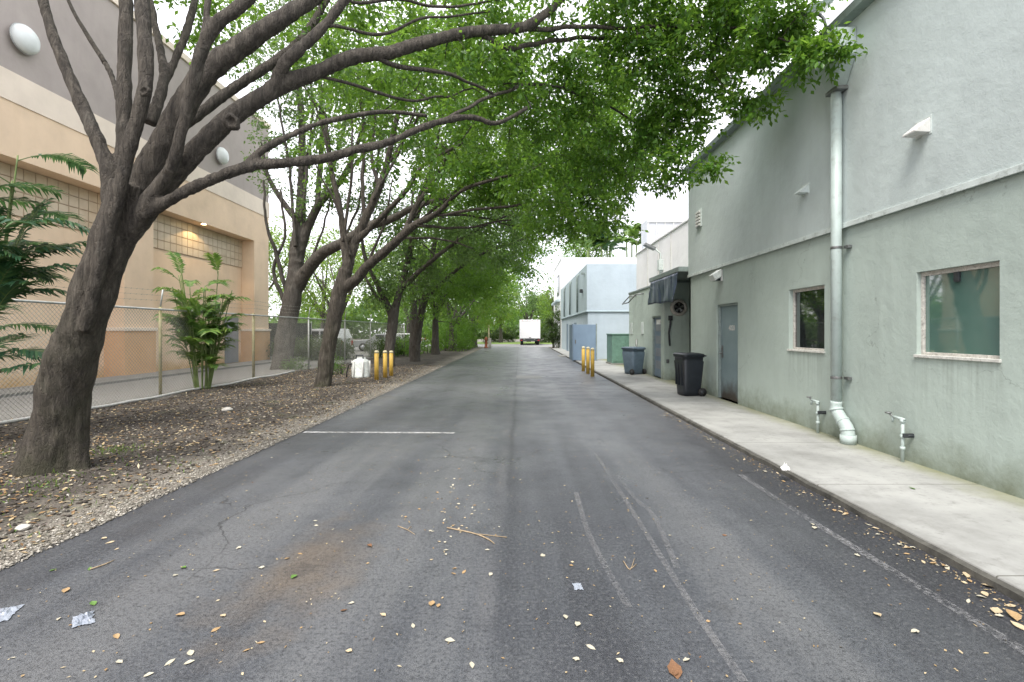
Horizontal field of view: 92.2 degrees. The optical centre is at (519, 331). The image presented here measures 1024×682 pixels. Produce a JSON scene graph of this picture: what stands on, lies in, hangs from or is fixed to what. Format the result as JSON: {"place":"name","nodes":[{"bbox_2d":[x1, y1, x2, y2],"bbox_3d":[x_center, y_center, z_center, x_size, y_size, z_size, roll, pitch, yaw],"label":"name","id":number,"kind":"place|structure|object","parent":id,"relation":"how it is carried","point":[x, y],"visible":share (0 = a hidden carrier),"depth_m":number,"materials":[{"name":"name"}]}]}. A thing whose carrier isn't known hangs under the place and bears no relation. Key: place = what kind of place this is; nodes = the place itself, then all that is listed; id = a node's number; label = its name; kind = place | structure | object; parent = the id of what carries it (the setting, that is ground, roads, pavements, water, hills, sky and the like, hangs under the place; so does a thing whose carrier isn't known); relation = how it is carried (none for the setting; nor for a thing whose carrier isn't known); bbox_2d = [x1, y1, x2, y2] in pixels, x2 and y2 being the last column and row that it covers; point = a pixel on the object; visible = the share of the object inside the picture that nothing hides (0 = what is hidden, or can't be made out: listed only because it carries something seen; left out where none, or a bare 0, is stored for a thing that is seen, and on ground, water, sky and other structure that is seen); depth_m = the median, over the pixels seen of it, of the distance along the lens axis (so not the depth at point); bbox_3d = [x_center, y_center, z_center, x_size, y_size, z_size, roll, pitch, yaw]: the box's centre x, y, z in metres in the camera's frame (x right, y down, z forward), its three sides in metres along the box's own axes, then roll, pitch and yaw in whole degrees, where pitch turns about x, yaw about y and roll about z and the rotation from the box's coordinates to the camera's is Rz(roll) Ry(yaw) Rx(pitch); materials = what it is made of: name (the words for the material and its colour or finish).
{"place":"outdoors","nodes":[
{"label":"outdoors","id":0,"kind":"place"},
{"bbox_2d":[0,0,270,388],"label":"tan building","id":1,"kind":"structure","parent":0,"point":[38,114],"depth_m":16.52,"materials":[{"name":"paint"}]},
{"bbox_2d":[9,23,40,54],"bbox_3d":[-13.412,-7.950,13.400,0.375,0.770,0.770,0,0,0],"label":"wall dome lamp","id":2,"kind":"object","parent":1,"relation":"attached to","point":[25,39],"visible":1,"depth_m":13.25,"materials":[{"name":"plastic"}]},
{"bbox_2d":[216,147,228,164],"bbox_3d":[-13.412,-7.950,22.300,0.375,0.770,0.770,0,0,0],"label":"wall dome lamp","id":3,"kind":"object","parent":1,"relation":"attached to","point":[222,155],"visible":1,"depth_m":22.11,"materials":[{"name":"plastic"}]},
{"bbox_2d":[225,316,238,363],"bbox_3d":[-14.235,0.400,24.400,0.050,2.300,1.100,0,0,0],"label":"door","id":4,"kind":"structure","parent":1,"relation":"in","point":[231,336],"depth_m":24.42,"materials":[{"name":"grey paint"}]},
{"bbox_2d":[0,359,271,397],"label":"path","id":5,"kind":"structure","parent":0,"point":[30,390],"depth_m":16.18,"materials":[{"name":"concrete"}]},
{"bbox_2d":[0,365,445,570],"bbox_3d":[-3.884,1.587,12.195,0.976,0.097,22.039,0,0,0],"label":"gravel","id":6,"kind":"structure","parent":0,"point":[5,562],"depth_m":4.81,"materials":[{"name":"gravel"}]},
{"bbox_2d":[0,346,483,564],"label":"dirt verge","id":7,"kind":"structure","parent":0,"point":[444,357],"depth_m":8.11,"materials":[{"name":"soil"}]},
{"bbox_2d":[15,524,31,530],"bbox_3d":[-3.954,1.562,3.925,0.096,0.050,0.101,0,0,27],"label":"stone","id":8,"kind":"object","parent":7,"relation":"on","point":[22,527],"visible":1,"depth_m":3.91,"materials":[{"name":"stone"}]},
{"bbox_2d":[0,153,99,374],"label":"palm shrub","id":9,"kind":"object","parent":7,"relation":"on","point":[14,271],"visible":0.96,"depth_m":7.28,"materials":[{"name":"plant"}]},
{"bbox_2d":[0,438,219,547],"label":"fallen leaves","id":10,"kind":"object","parent":7,"relation":"on","point":[29,491],"visible":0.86,"depth_m":5.20,"materials":[{"name":"plant"}]},
{"bbox_2d":[151,250,251,389],"bbox_3d":[-8.475,-0.237,13.188,2.380,3.740,1.839,0,0,-32],"label":"cane palm","id":11,"kind":"object","parent":7,"relation":"on","point":[212,333],"visible":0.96,"depth_m":12.97,"materials":[{"name":"plant"}]},
{"bbox_2d":[0,279,404,424],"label":"chain link fence","id":12,"kind":"object","parent":7,"relation":"on","point":[253,348],"visible":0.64,"depth_m":12.55,"materials":[{"name":"metal"}]},
{"bbox_2d":[0,364,428,555],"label":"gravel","id":13,"kind":"structure","parent":7,"relation":"on","point":[169,445],"depth_m":6.71,"materials":[{"name":"gravel"}]},
{"bbox_2d":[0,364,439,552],"bbox_3d":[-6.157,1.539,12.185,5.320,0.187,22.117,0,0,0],"label":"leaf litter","id":14,"kind":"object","parent":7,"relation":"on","point":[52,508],"visible":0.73,"depth_m":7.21,"materials":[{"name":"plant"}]},
{"bbox_2d":[222,407,232,411],"bbox_3d":[-5.669,1.518,9.561,0.202,0.104,0.197,0,0,0],"label":"stone","id":15,"kind":"object","parent":7,"relation":"on","point":[227,409],"visible":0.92,"depth_m":9.49,"materials":[{"name":"stone"}]},
{"bbox_2d":[269,323,310,355],"bbox_3d":[-15.255,0.500,29.630,5.550,2.200,0.080,0,0,0],"label":"screen fence","id":16,"kind":"object","parent":7,"relation":"on","point":[300,336],"visible":0.03,"depth_m":29.59,"materials":[{"name":"black fabric"}]},
{"bbox_2d":[269,221,313,302],"bbox_3d":[-20.547,-4.089,35.881,9.723,11.578,9.496,0,0,20],"label":"shade tree","id":17,"kind":"object","parent":7,"relation":"on","point":[285,261],"visible":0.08,"depth_m":36.72,"materials":[{"name":"green plant"}]},
{"bbox_2d":[279,356,308,369],"bbox_3d":[-8.998,1.338,19.807,1.208,0.794,1.044,0,0,-20],"label":"weed","id":18,"kind":"object","parent":7,"relation":"on","point":[301,365],"visible":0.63,"depth_m":19.75,"materials":[{"name":"green plant"}]},
{"bbox_2d":[266,334,356,359],"bbox_3d":[-11.458,0.995,27.333,4.684,1.754,2.370,0,0,0],"label":"hedge","id":19,"kind":"object","parent":7,"relation":"on","point":[301,350],"visible":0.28,"depth_m":26.93,"materials":[{"name":"green plant"}]},
{"bbox_2d":[312,329,352,351],"bbox_3d":[-13.349,0.698,31.747,4.764,1.755,1.910,0,0,6],"label":"parked van","id":20,"kind":"object","parent":7,"relation":"on","point":[321,332],"visible":0.09,"depth_m":30.93,"materials":[{"name":"white paint"}]},
{"bbox_2d":[317,353,348,374],"bbox_3d":[-6.680,1.151,17.660,1.111,1.236,1.157,0,0,0],"label":"weed","id":21,"kind":"object","parent":7,"relation":"on","point":[340,368],"visible":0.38,"depth_m":17.65,"materials":[{"name":"green plant"}]},
{"bbox_2d":[269,217,400,325],"bbox_3d":[-13.172,-3.361,38.500,9.707,10.123,10.378,0,0,29],"label":"shade tree","id":22,"kind":"object","parent":7,"relation":"on","point":[319,280],"visible":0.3,"depth_m":37.16,"materials":[{"name":"green plant"}]},
{"bbox_2d":[269,208,400,328],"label":"shade tree","id":23,"kind":"object","parent":7,"relation":"on","point":[322,315],"visible":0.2,"depth_m":42.93,"materials":[{"name":"green plant"}]},
{"bbox_2d":[194,0,494,369],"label":"street tree","id":24,"kind":"object","parent":7,"relation":"on","point":[300,272],"visible":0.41,"depth_m":20.45,"materials":[{"name":"green plant"}]},
{"bbox_2d":[346,355,369,377],"bbox_3d":[-5.381,1.179,16.665,0.668,0.801,0.642,0,0,34],"label":"meter tank","id":25,"kind":"object","parent":7,"relation":"on","point":[360,367],"visible":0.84,"depth_m":16.43,"materials":[{"name":"white plastic"}]},
{"bbox_2d":[374,350,378,379],"bbox_3d":[-4.543,1.110,15.698,0.139,1.020,0.137,0,0,0],"label":"bollard","id":26,"kind":"object","parent":7,"relation":"on","point":[376,364],"visible":0.91,"depth_m":15.65,"materials":[{"name":"metal"}]},
{"bbox_2d":[354,334,401,350],"bbox_3d":[-11.153,0.868,40.303,4.563,1.415,1.860,0,0,-5],"label":"parked car","id":27,"kind":"object","parent":7,"relation":"on","point":[373,338],"visible":0.2,"depth_m":39.32,"materials":[{"name":"silver metal"}]},
{"bbox_2d":[360,335,409,356],"bbox_3d":[-8.284,0.982,33.052,2.510,1.832,8.539,0,0,0],"label":"hedge","id":28,"kind":"object","parent":7,"relation":"on","point":[382,344],"visible":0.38,"depth_m":30.14,"materials":[{"name":"green plant"}]},
{"bbox_2d":[383,350,386,377],"bbox_3d":[-4.483,1.125,16.475,0.139,0.990,0.137,0,0,0],"label":"bollard","id":29,"kind":"object","parent":7,"relation":"on","point":[384,363],"visible":0.91,"depth_m":16.42,"materials":[{"name":"metal"}]},
{"bbox_2d":[389,351,392,375],"bbox_3d":[-4.500,1.145,17.333,0.139,0.950,0.137,0,0,0],"label":"bollard","id":30,"kind":"object","parent":7,"relation":"on","point":[390,363],"visible":0.86,"depth_m":17.28,"materials":[{"name":"metal"}]},
{"bbox_2d":[355,234,442,332],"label":"shade tree","id":31,"kind":"object","parent":7,"relation":"on","point":[407,321],"visible":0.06,"depth_m":48.33,"materials":[{"name":"green plant"}]},
{"bbox_2d":[395,332,431,356],"bbox_3d":[-6.913,0.899,33.027,1.821,1.798,6.454,0,0,0],"label":"shrub","id":32,"kind":"object","parent":7,"relation":"on","point":[422,346],"visible":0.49,"depth_m":31.77,"materials":[{"name":"green plant"}]},
{"bbox_2d":[10,0,867,476],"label":"street tree","id":33,"kind":"object","parent":7,"relation":"on","point":[142,192],"visible":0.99,"depth_m":7.11,"materials":[{"name":"green plant"}]},
{"bbox_2d":[362,176,516,357],"bbox_3d":[-4.494,-4.039,29.270,9.054,11.478,8.658,0,0,28],"label":"street tree","id":34,"kind":"object","parent":7,"relation":"on","point":[413,313],"visible":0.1,"depth_m":29.27,"materials":[{"name":"green plant"}]},
{"bbox_2d":[422,316,478,351],"bbox_3d":[-5.767,0.244,44.021,4.081,3.190,12.610,0,0,0],"label":"shrub","id":35,"kind":"object","parent":7,"relation":"on","point":[464,336],"visible":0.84,"depth_m":39.94,"materials":[{"name":"green plant"}]},
{"bbox_2d":[389,221,513,354],"bbox_3d":[-4.582,-3.158,32.971,8.862,9.715,7.994,0,0,31],"label":"street tree","id":36,"kind":"object","parent":7,"relation":"on","point":[435,349],"visible":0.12,"depth_m":33.35,"materials":[{"name":"green plant"}]},
{"bbox_2d":[354,113,558,366],"bbox_3d":[-2.564,-3.664,20.268,9.960,10.806,5.376,0,0,14],"label":"street tree","id":37,"kind":"object","parent":7,"relation":"on","point":[385,290],"visible":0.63,"depth_m":20.56,"materials":[{"name":"green plant"}]},
{"bbox_2d":[398,230,517,350],"bbox_3d":[-3.890,-3.419,39.261,10.090,10.238,9.040,0,0,30],"label":"street tree","id":38,"kind":"object","parent":7,"relation":"on","point":[452,329],"visible":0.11,"depth_m":39.34,"materials":[{"name":"green plant"}]},
{"bbox_2d":[426,270,528,347],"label":"street tree","id":39,"kind":"object","parent":7,"relation":"on","point":[502,304],"visible":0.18,"depth_m":45.38,"materials":[{"name":"green plant"}]},
{"bbox_2d":[286,0,669,386],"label":"street tree","id":40,"kind":"object","parent":7,"relation":"on","point":[345,283],"visible":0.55,"depth_m":13.18,"materials":[{"name":"green plant"}]},
{"bbox_2d":[393,176,564,361],"bbox_3d":[-2.023,-3.755,24.594,9.085,11.155,7.874,0,0,0],"label":"street tree","id":41,"kind":"object","parent":7,"relation":"on","point":[470,285],"visible":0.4,"depth_m":24.71,"materials":[{"name":"green plant"}]},
{"bbox_2d":[441,270,525,346],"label":"street tree","id":42,"kind":"object","parent":7,"relation":"on","point":[490,322],"visible":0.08,"depth_m":50.57,"materials":[{"name":"green plant"}]},
{"bbox_2d":[352,334,557,348],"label":"ground","id":43,"kind":"structure","parent":0,"point":[480,340],"depth_m":89.49,"materials":[{"name":"soil"}]},
{"bbox_2d":[269,220,347,325],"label":"shade tree","id":44,"kind":"object","parent":43,"relation":"on","point":[306,286],"visible":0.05,"depth_m":52.13,"materials":[{"name":"green plant"}]},
{"bbox_2d":[269,286,553,338],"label":"wood","id":45,"kind":"object","parent":43,"relation":"on","point":[364,319],"visible":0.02,"depth_m":105.62,"materials":[{"name":"green plant"}]},
{"bbox_2d":[508,284,553,341],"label":"park tree","id":46,"kind":"object","parent":43,"relation":"on","point":[532,298],"visible":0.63,"depth_m":77.44,"materials":[{"name":"green plant"}]},
{"bbox_2d":[542,305,560,347],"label":"shade tree","id":47,"kind":"object","parent":43,"relation":"on","point":[554,332],"visible":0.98,"depth_m":47.36,"materials":[{"name":"green plant"}]},
{"bbox_2d":[567,228,607,257],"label":"roof palm","id":48,"kind":"object","parent":43,"relation":"on","point":[591,242],"visible":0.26,"depth_m":57.91,"materials":[{"name":"plant"}]},
{"bbox_2d":[551,258,635,347],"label":"tall white building","id":49,"kind":"structure","parent":43,"relation":"on","point":[566,270],"depth_m":46.00,"materials":[{"name":"paint"}]},
{"bbox_2d":[583,227,625,257],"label":"roof palm","id":50,"kind":"object","parent":43,"relation":"on","point":[612,245],"visible":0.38,"depth_m":58.41,"materials":[{"name":"plant"}]},
{"bbox_2d":[426,342,551,343],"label":"grass strip","id":51,"kind":"object","parent":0,"point":[511,343],"depth_m":64.44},
{"bbox_2d":[451,294,499,341],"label":"park tree","id":52,"kind":"object","parent":51,"relation":"on","point":[482,320],"visible":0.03,"depth_m":65.50,"materials":[{"name":"green plant"}]},
{"bbox_2d":[481,327,516,341],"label":"hedge","id":53,"kind":"object","parent":51,"relation":"on","point":[511,336],"visible":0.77,"depth_m":72.57,"materials":[{"name":"green plant"}]},
{"bbox_2d":[493,281,528,342],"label":"park tree","id":54,"kind":"object","parent":51,"relation":"on","point":[500,340],"visible":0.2,"depth_m":69.80,"materials":[{"name":"green plant"}]},
{"bbox_2d":[532,275,553,327],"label":"park tree","id":55,"kind":"object","parent":51,"relation":"on","point":[550,301],"visible":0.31,"depth_m":72.11,"materials":[{"name":"green plant"}]},
{"bbox_2d":[539,325,551,342],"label":"hedge","id":56,"kind":"object","parent":51,"relation":"on","point":[544,332],"visible":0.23,"depth_m":68.61,"materials":[{"name":"green plant"}]},
{"bbox_2d":[559,234,620,257],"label":"shade tree","id":57,"kind":"object","parent":51,"relation":"on","point":[576,252],"visible":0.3,"depth_m":61.99,"materials":[{"name":"green plant"}]},
{"bbox_2d":[423,344,555,346],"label":"cross road","id":58,"kind":"structure","parent":0,"point":[517,345],"depth_m":56.55,"materials":[{"name":"asphalt"}]},
{"bbox_2d":[520,320,539,344],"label":"box truck","id":59,"kind":"object","parent":58,"relation":"on","point":[529,330],"visible":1,"depth_m":57.97,"materials":[{"name":"white paint"}]},
{"bbox_2d":[133,0,852,333],"label":"sky","id":60,"kind":"structure","parent":0,"point":[648,207],"materials":[{"name":"white"}]},
{"bbox_2d":[0,347,1023,681],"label":"road","id":61,"kind":"structure","parent":0,"point":[774,543],"depth_m":3.31,"materials":[{"name":"asphalt"}]},
{"bbox_2d":[0,604,24,621],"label":"plastic scrap","id":62,"kind":"object","parent":61,"relation":"on","point":[6,613],"visible":1,"depth_m":2.79,"materials":[{"name":"plastic"}]},
{"bbox_2d":[72,611,94,627],"bbox_3d":[-2.413,1.578,2.728,0.099,0.035,0.160,0,0,-42],"label":"plastic scrap","id":63,"kind":"object","parent":61,"relation":"on","point":[83,619],"visible":1,"depth_m":2.71,"materials":[{"name":"plastic"}]},
{"bbox_2d":[303,431,454,432],"bbox_3d":[-2.220,1.596,7.790,2.401,0.001,0.100,0,0,1],"label":"road marking line","id":64,"kind":"object","parent":61,"relation":"on","point":[370,432],"visible":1,"depth_m":7.79,"materials":[{"name":"grey paint"}]},
{"bbox_2d":[447,527,506,543],"bbox_3d":[-0.365,1.592,3.843,0.523,0.011,0.148,0,0,21],"label":"twig","id":65,"kind":"object","parent":61,"relation":"on","point":[481,535],"visible":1,"depth_m":3.86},
{"bbox_2d":[483,337,490,347],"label":"hydrant","id":66,"kind":"object","parent":61,"relation":"on","point":[487,341],"visible":1,"depth_m":48.40,"materials":[{"name":"metal"}]},
{"bbox_2d":[7,369,1023,681],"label":"leaf crumbs","id":67,"kind":"object","parent":61,"relation":"on","point":[571,561],"visible":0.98,"depth_m":3.40,"materials":[{"name":"plant"}]},
{"bbox_2d":[516,376,541,377],"bbox_3d":[0.340,1.596,17.300,0.880,0.001,1.100,0,0,0],"label":"patch","id":68,"kind":"object","parent":61,"relation":"on","point":[528,377],"visible":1,"depth_m":17.10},
{"bbox_2d":[572,583,583,589],"bbox_3d":[0.367,1.591,3.082,0.060,0.008,0.090,0,0,-3],"label":"plastic scrap","id":69,"kind":"object","parent":61,"relation":"on","point":[577,586],"visible":1,"depth_m":3.08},
{"bbox_2d":[582,346,584,370],"bbox_3d":[2.595,1.110,19.904,0.139,1.020,0.137,0,0,0],"label":"bollard","id":70,"kind":"object","parent":61,"relation":"on","point":[583,358],"visible":0.96,"depth_m":19.85,"materials":[{"name":"metal"}]},
{"bbox_2d":[586,347,589,373],"bbox_3d":[2.614,1.100,18.697,0.139,1.040,0.137,0,0,0],"label":"bollard","id":71,"kind":"object","parent":61,"relation":"on","point":[587,360],"visible":0.89,"depth_m":18.65,"materials":[{"name":"metal"}]},
{"bbox_2d":[591,348,593,376],"bbox_3d":[2.611,1.100,17.516,0.139,1.040,0.137,0,0,0],"label":"bollard","id":72,"kind":"object","parent":61,"relation":"on","point":[592,362],"visible":0.92,"depth_m":17.45,"materials":[{"name":"metal"}]},
{"bbox_2d":[667,658,681,678],"bbox_3d":[0.732,1.590,2.313,0.065,0.014,0.136,-1,10,4],"label":"fallen leaf","id":73,"kind":"object","parent":61,"relation":"on","point":[672,665],"visible":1,"depth_m":2.33,"materials":[{"name":"plant"}]},
{"bbox_2d":[552,349,1023,604],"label":"kerb","id":74,"kind":"structure","parent":61,"relation":"on","point":[1003,587],"depth_m":4.06,"materials":[{"name":"concrete"}]},
{"bbox_2d":[780,463,789,470],"bbox_3d":[2.847,1.439,5.269,0.089,0.061,0.160,0,0,21],"label":"paper scrap","id":75,"kind":"object","parent":74,"relation":"on","point":[784,467],"visible":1,"depth_m":5.24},
{"bbox_2d":[744,476,1016,647],"bbox_3d":[2.493,1.596,3.500,0.100,0.001,4.003,0,0,-1],"label":"edge line","id":76,"kind":"object","parent":61,"relation":"on","point":[877,561],"visible":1,"depth_m":3.62,"materials":[{"name":"grey paint"}]},
{"bbox_2d":[990,607,1002,612],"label":"fallen leaf","id":77,"kind":"object","parent":61,"relation":"on","point":[995,609],"visible":1,"depth_m":2.81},
{"bbox_2d":[1006,609,1021,620],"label":"fallen leaf","id":78,"kind":"object","parent":61,"relation":"on","point":[1015,615],"visible":1,"depth_m":2.76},
{"bbox_2d":[1010,620,1023,629],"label":"fallen leaf","id":79,"kind":"object","parent":61,"relation":"on","point":[1018,625],"visible":1,"depth_m":2.67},
{"bbox_2d":[561,264,635,358],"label":"blue building","id":80,"kind":"structure","parent":0,"point":[598,294],"depth_m":27.54,"materials":[{"name":"paint"}]},
{"bbox_2d":[566,324,567,350],"bbox_3d":[3.819,0.465,39.050,0.038,2.130,1.100,0,0,0],"label":"door","id":81,"kind":"structure","parent":80,"relation":"in","point":[566,324],"depth_m":39.09,"materials":[{"name":"blue paint"}]},
{"bbox_2d":[600,220,640,257],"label":"roof palm","id":82,"kind":"object","parent":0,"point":[632,237],"visible":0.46,"depth_m":56.84,"materials":[{"name":"plant"}]},
{"bbox_2d":[635,219,687,289],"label":"white building","id":83,"kind":"structure","parent":0,"point":[671,246],"depth_m":18.51,"materials":[{"name":"paint"}]},
{"bbox_2d":[643,242,662,273],"bbox_3d":[5.329,-2.599,18.900,1.106,1.597,0.280,0,0,0],"label":"roof lamp","id":84,"kind":"object","parent":83,"relation":"attached to","point":[659,261],"visible":0.67,"depth_m":18.78,"materials":[{"name":"grey metal"}]},
{"bbox_2d":[641,219,685,249],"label":"rooftop block","id":85,"kind":"structure","parent":83,"relation":"on","point":[657,228],"depth_m":32.00,"materials":[{"name":"paint"}]},
{"bbox_2d":[552,348,1023,591],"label":"sidewalk","id":86,"kind":"structure","parent":0,"point":[980,527],"depth_m":5.03,"materials":[{"name":"concrete"}]},
{"bbox_2d":[569,324,596,360],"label":"gate panel","id":87,"kind":"structure","parent":86,"relation":"on","point":[582,335],"depth_m":25.87,"materials":[{"name":"blue paint"}]},
{"bbox_2d":[606,334,628,364],"bbox_3d":[4.875,0.815,23.475,1.250,1.430,1.450,0,0,0],"label":"utility cabinet","id":88,"kind":"object","parent":86,"relation":"on","point":[616,343],"visible":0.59,"depth_m":22.78,"materials":[{"name":"metal"}]},
{"bbox_2d":[621,346,646,374],"bbox_3d":[4.141,1.036,17.714,0.685,0.986,0.767,0,0,-30],"label":"wheelie bin","id":89,"kind":"object","parent":86,"relation":"on","point":[633,359],"visible":1,"depth_m":17.52,"materials":[{"name":"plastic"}]},
{"bbox_2d":[622,266,688,379],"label":"building","id":90,"kind":"structure","parent":86,"relation":"on","point":[659,332],"depth_m":16.14,"materials":[{"name":"grey paint"}]},
{"bbox_2d":[653,316,660,376],"bbox_3d":[4.675,0.505,16.515,0.109,2.050,1.070,0,0,0],"label":"door","id":91,"kind":"structure","parent":90,"relation":"in","point":[656,319],"depth_m":16.66,"materials":[{"name":"blue paint"}]},
{"bbox_2d":[648,273,677,304],"bbox_3d":[4.244,-1.209,14.753,0.152,0.784,2.788,0,0,0],"label":"tarp awning","id":92,"kind":"object","parent":90,"relation":"hanging from","point":[662,290],"visible":1,"depth_m":14.57,"materials":[{"name":"fabric"}]},
{"bbox_2d":[670,299,687,315],"bbox_3d":[5.050,-0.760,15.545,0.540,0.540,0.110,0,0,0],"label":"extractor fan","id":93,"kind":"object","parent":90,"relation":"attached to","point":[678,307],"visible":1,"depth_m":15.52},
{"bbox_2d":[673,352,706,396],"bbox_3d":[4.116,1.016,11.855,0.654,1.027,0.644,0,0,-8],"label":"wheelie bin","id":94,"kind":"object","parent":86,"relation":"on","point":[688,372],"visible":1,"depth_m":11.61,"materials":[{"name":"black plastic"}]},
{"bbox_2d":[683,0,1023,498],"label":"stucco building","id":95,"kind":"structure","parent":86,"relation":"on","point":[933,296],"depth_m":6.04,"materials":[{"name":"paint"}]},
{"bbox_2d":[695,209,701,228],"bbox_3d":[4.532,-2.850,12.460,0.065,0.440,0.320,0,0,0],"label":"louvre vent","id":96,"kind":"object","parent":95,"relation":"attached to","point":[698,217],"visible":1,"depth_m":12.38,"materials":[{"name":"white paint"}]},
{"bbox_2d":[709,269,722,281],"bbox_3d":[4.481,-1.274,11.200,0.238,0.267,0.260,0,0,0],"label":"wall lamp","id":97,"kind":"object","parent":95,"relation":"attached to","point":[716,276],"visible":1,"depth_m":11.10,"materials":[{"name":"white paint"}]},
{"bbox_2d":[718,302,737,401],"bbox_3d":[4.664,0.455,10.910,0.131,2.150,1.100,0,0,0],"label":"door","id":98,"kind":"structure","parent":95,"relation":"in","point":[727,313],"depth_m":11.02,"materials":[{"name":"paint"}]},
{"bbox_2d":[794,182,809,196],"bbox_3d":[4.493,-2.260,7.840,0.144,0.184,0.202,0,0,0],"label":"wall vent","id":99,"kind":"object","parent":95,"relation":"attached to","point":[804,190],"depth_m":7.76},
{"bbox_2d":[787,285,824,352],"bbox_3d":[4.645,-0.191,7.910,0.140,1.038,1.020,0,0,0],"label":"window","id":100,"kind":"structure","parent":95,"relation":"in","point":[808,303],"depth_m":7.96,"materials":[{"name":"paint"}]},
{"bbox_2d":[794,0,833,26],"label":"roof floodlight","id":101,"kind":"object","parent":95,"relation":"on","point":[820,15],"visible":0.37,"depth_m":7.07,"materials":[{"name":"grey metal"}]},
{"bbox_2d":[807,396,825,432],"bbox_3d":[4.515,1.268,7.511,0.121,0.523,0.314,0,0,-12],"label":"standpipe tap","id":102,"kind":"object","parent":95,"relation":"attached to","point":[818,412],"visible":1,"depth_m":7.41,"materials":[{"name":"grey metal"}]},
{"bbox_2d":[815,27,856,444],"bbox_3d":[4.434,-1.296,6.871,0.328,5.648,0.499,0,0,0],"label":"downpipe","id":103,"kind":"object","parent":95,"relation":"attached to","point":[848,436],"visible":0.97,"depth_m":6.89,"materials":[{"name":"grey metal"}]},
{"bbox_2d":[885,411,913,461],"bbox_3d":[4.515,1.254,5.871,0.121,0.553,0.314,0,0,-12],"label":"standpipe tap","id":104,"kind":"object","parent":95,"relation":"attached to","point":[903,435],"visible":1,"depth_m":5.76,"materials":[{"name":"grey metal"}]},
{"bbox_2d":[902,114,931,140],"bbox_3d":[4.480,-2.300,5.560,0.170,0.210,0.230,0,0,0],"label":"wall vent","id":105,"kind":"object","parent":95,"relation":"attached to","point":[921,128],"depth_m":5.50,"materials":[{"name":"metal"}]},
{"bbox_2d":[913,261,1001,362],"bbox_3d":[4.635,-0.194,5.207,0.120,0.983,1.025,0,0,0],"label":"window","id":106,"kind":"structure","parent":95,"relation":"in","point":[960,306],"depth_m":5.19,"materials":[{"name":"glass"}]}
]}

